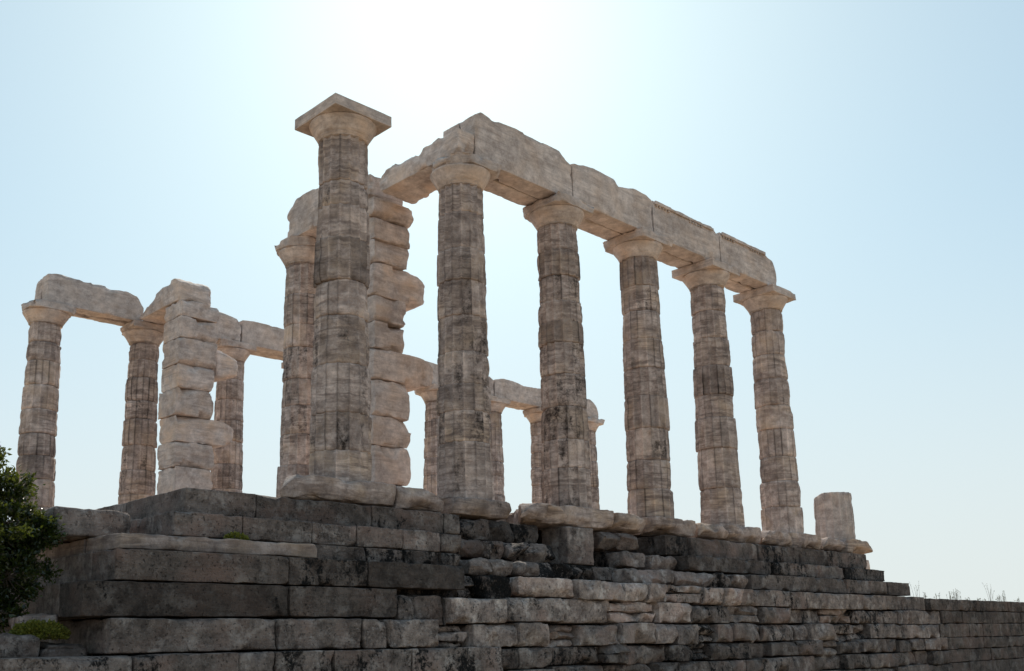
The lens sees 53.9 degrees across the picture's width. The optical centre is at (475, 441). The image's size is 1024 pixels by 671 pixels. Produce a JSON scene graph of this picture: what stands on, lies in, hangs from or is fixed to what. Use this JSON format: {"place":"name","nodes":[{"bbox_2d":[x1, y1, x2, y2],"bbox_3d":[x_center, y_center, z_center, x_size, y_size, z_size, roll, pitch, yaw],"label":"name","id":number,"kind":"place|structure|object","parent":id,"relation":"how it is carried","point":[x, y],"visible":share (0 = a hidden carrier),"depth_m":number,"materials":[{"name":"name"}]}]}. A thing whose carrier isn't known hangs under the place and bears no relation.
{"place":"outdoors","nodes":[
{"label":"outdoors","id":0,"kind":"place"},
{"bbox_2d":[0,0,1023,601],"label":"sky","id":1,"kind":"structure","parent":0,"point":[872,150],"materials":[{"name":"blue"}]},
{"bbox_3d":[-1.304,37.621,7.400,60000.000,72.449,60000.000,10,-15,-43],"label":"ground","id":2,"kind":"structure","parent":0,"visible":0},
{"bbox_2d":[0,445,67,632],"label":"evergreen bush","id":3,"kind":"object","parent":2,"relation":"on","point":[27,538],"visible":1,"depth_m":10.81,"materials":[{"name":"green plant"}]},
{"bbox_2d":[3,474,910,655],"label":"stepped platform","id":4,"kind":"structure","parent":2,"relation":"on","point":[314,516],"depth_m":15.18,"materials":[{"name":"stone"}]},
{"bbox_2d":[16,299,76,513],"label":"doric column","id":5,"kind":"structure","parent":4,"relation":"on","point":[47,320],"depth_m":23.75,"materials":[{"name":"stone"}]},
{"bbox_2d":[35,274,143,325],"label":"architrave beam","id":6,"kind":"structure","parent":5,"relation":"on","point":[98,303],"depth_m":24.93,"materials":[{"name":"stone"}]},
{"bbox_2d":[118,319,163,503],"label":"doric column","id":7,"kind":"structure","parent":4,"relation":"on","point":[137,477],"depth_m":25.45,"materials":[{"name":"stone"}]},
{"bbox_2d":[157,299,237,494],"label":"wall end pier","id":8,"kind":"structure","parent":4,"relation":"on","point":[196,364],"depth_m":23.85,"materials":[{"name":"stone"}]},
{"bbox_2d":[139,278,210,324],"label":"architrave beam","id":9,"kind":"structure","parent":8,"relation":"on","point":[175,291],"depth_m":24.56,"materials":[{"name":"stone"}]},
{"bbox_2d":[211,338,257,492],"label":"doric column","id":10,"kind":"structure","parent":4,"relation":"on","point":[226,472],"depth_m":27.21,"materials":[{"name":"stone"}]},
{"bbox_2d":[216,312,240,341],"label":"architrave beam","id":11,"kind":"structure","parent":10,"relation":"on","point":[228,326],"depth_m":27.45,"materials":[{"name":"stone"}]},
{"bbox_2d":[223,530,249,539],"bbox_3d":[-2.846,1.135,11.998,0.353,0.138,0.202,10,-15,-43],"label":"ledge plant","id":12,"kind":"object","parent":4,"relation":"on","point":[232,535],"visible":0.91,"depth_m":11.96,"materials":[{"name":"green plant"}]},
{"bbox_2d":[274,235,315,496],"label":"doric column","id":13,"kind":"structure","parent":4,"relation":"on","point":[296,254],"depth_m":20.23,"materials":[{"name":"stone"}]},
{"bbox_2d":[287,174,402,238],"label":"architrave beam","id":14,"kind":"structure","parent":13,"relation":"on","point":[302,216],"depth_m":20.27,"materials":[{"name":"stone"}]},
{"bbox_2d":[295,93,391,480],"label":"doric column","id":15,"kind":"structure","parent":4,"relation":"on","point":[343,131],"depth_m":15.03,"materials":[{"name":"stone"}]},
{"bbox_2d":[367,196,432,486],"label":"wall end pier","id":16,"kind":"structure","parent":4,"relation":"on","point":[395,292],"depth_m":18.45,"materials":[{"name":"stone"}]},
{"bbox_2d":[414,383,438,495],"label":"doric column","id":17,"kind":"structure","parent":4,"relation":"on","point":[428,394],"depth_m":32.39,"materials":[{"name":"stone"}]},
{"bbox_2d":[489,376,493,395],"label":"architrave beam","id":18,"kind":"structure","parent":17,"relation":"on","point":[491,381],"depth_m":34.29,"materials":[{"name":"stone"}]},
{"bbox_2d":[430,152,501,499],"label":"doric column","id":19,"kind":"structure","parent":4,"relation":"on","point":[460,181],"depth_m":16.74,"materials":[{"name":"stone"}]},
{"bbox_2d":[379,128,473,203],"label":"architrave beam","id":20,"kind":"structure","parent":19,"relation":"on","point":[408,181],"depth_m":17.99,"materials":[{"name":"stone"}]},
{"bbox_2d":[490,395,510,500],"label":"doric column","id":21,"kind":"structure","parent":4,"relation":"on","point":[499,405],"depth_m":34.12,"materials":[{"name":"stone"}]},
{"bbox_2d":[493,379,541,409],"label":"architrave beam","id":22,"kind":"structure","parent":21,"relation":"on","point":[519,396],"depth_m":35.24,"materials":[{"name":"stone"}]},
{"bbox_2d":[522,407,542,502],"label":"doric column","id":23,"kind":"structure","parent":4,"relation":"on","point":[533,416],"depth_m":35.87,"materials":[{"name":"stone"}]},
{"bbox_2d":[523,191,593,507],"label":"doric column","id":24,"kind":"structure","parent":4,"relation":"on","point":[557,218],"depth_m":18.45,"materials":[{"name":"stone"}]},
{"bbox_2d":[443,112,571,205],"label":"architrave beam","id":25,"kind":"structure","parent":24,"relation":"on","point":[532,170],"depth_m":18.30,"materials":[{"name":"stone"}]},
{"bbox_2d":[588,417,604,509],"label":"doric column","id":26,"kind":"structure","parent":4,"relation":"on","point":[594,424],"depth_m":37.56,"materials":[{"name":"stone"}]},
{"bbox_2d":[586,399,598,418],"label":"architrave beam","id":27,"kind":"structure","parent":26,"relation":"on","point":[592,410],"depth_m":37.87,"materials":[{"name":"stone"}]},
{"bbox_2d":[603,227,673,517],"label":"doric column","id":28,"kind":"structure","parent":4,"relation":"on","point":[636,253],"depth_m":20.17,"materials":[{"name":"stone"}]},
{"bbox_2d":[570,164,652,240],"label":"architrave beam","id":29,"kind":"structure","parent":28,"relation":"on","point":[618,211],"depth_m":20.06,"materials":[{"name":"stone"}]},
{"bbox_2d":[672,257,744,526],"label":"doric column","id":30,"kind":"structure","parent":4,"relation":"on","point":[716,438],"depth_m":21.89,"materials":[{"name":"stone"}]},
{"bbox_2d":[651,201,720,268],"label":"architrave beam","id":31,"kind":"structure","parent":30,"relation":"on","point":[695,241],"depth_m":21.78,"materials":[{"name":"stone"}]},
{"bbox_2d":[716,232,776,292],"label":"architrave beam","id":32,"kind":"structure","parent":30,"relation":"on","point":[755,265],"depth_m":23.45,"materials":[{"name":"stone"}]},
{"bbox_2d":[733,284,803,532],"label":"doric column","id":33,"kind":"structure","parent":4,"relation":"on","point":[780,499],"depth_m":23.61,"materials":[{"name":"stone"}]},
{"bbox_2d":[814,492,855,539],"bbox_3d":[8.964,1.923,25.151,0.948,1.210,0.954,10,-15,-43],"label":"column stump","id":34,"kind":"object","parent":4,"relation":"on","point":[833,515],"visible":0.81,"depth_m":24.82,"materials":[{"name":"stone"}]},
{"bbox_3d":[-4.896,0.558,29.023,1.094,5.901,1.097,10,-15,-43],"label":"doric column","id":35,"kind":"object","parent":4,"relation":"on","visible":0},
{"bbox_2d":[239,320,283,360],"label":"architrave beam","id":36,"kind":"structure","parent":35,"relation":"on","point":[267,340],"depth_m":28.27,"materials":[{"name":"stone"}]},
{"bbox_3d":[-3.070,0.866,30.734,1.094,5.900,1.098,10,-15,-43],"label":"doric column","id":37,"kind":"object","parent":4,"relation":"on","visible":0},
{"bbox_2d":[426,361,437,383],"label":"architrave beam","id":38,"kind":"structure","parent":37,"relation":"on","point":[435,372],"depth_m":32.54,"materials":[{"name":"stone"}]},
{"bbox_2d":[0,548,952,670],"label":"retaining wall","id":39,"kind":"structure","parent":2,"relation":"on","point":[157,610],"depth_m":13.37,"materials":[{"name":"stone"}]},
{"bbox_2d":[0,633,39,657],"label":"rock","id":40,"kind":"object","parent":39,"relation":"on","point":[15,646],"visible":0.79,"depth_m":9.97,"materials":[{"name":"stone"}]},
{"bbox_2d":[8,618,70,639],"bbox_3d":[-4.508,1.950,10.412,0.531,0.238,0.594,-4,-12,14],"label":"cushion plant","id":41,"kind":"object","parent":40,"relation":"on","point":[53,629],"visible":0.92,"depth_m":10.29,"materials":[{"name":"green plant"}]},
{"bbox_2d":[4,613,57,628],"bbox_3d":[-4.713,1.918,10.687,0.524,0.189,0.427,10,-15,-43],"label":"rock","id":42,"kind":"object","parent":39,"relation":"on","point":[28,617],"visible":0.52,"depth_m":10.53,"materials":[{"name":"stone"}]},
{"bbox_2d":[38,641,86,656],"bbox_3d":[-4.283,2.183,10.368,0.492,0.240,0.408,10,-15,-43],"label":"rock","id":43,"kind":"object","parent":39,"relation":"on","point":[48,649],"visible":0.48,"depth_m":10.26,"materials":[{"name":"stone"}]},
{"bbox_2d":[916,598,1023,670],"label":"terrace wall","id":44,"kind":"structure","parent":2,"relation":"on","point":[978,635],"depth_m":26.18,"materials":[{"name":"stone"}]}
]}

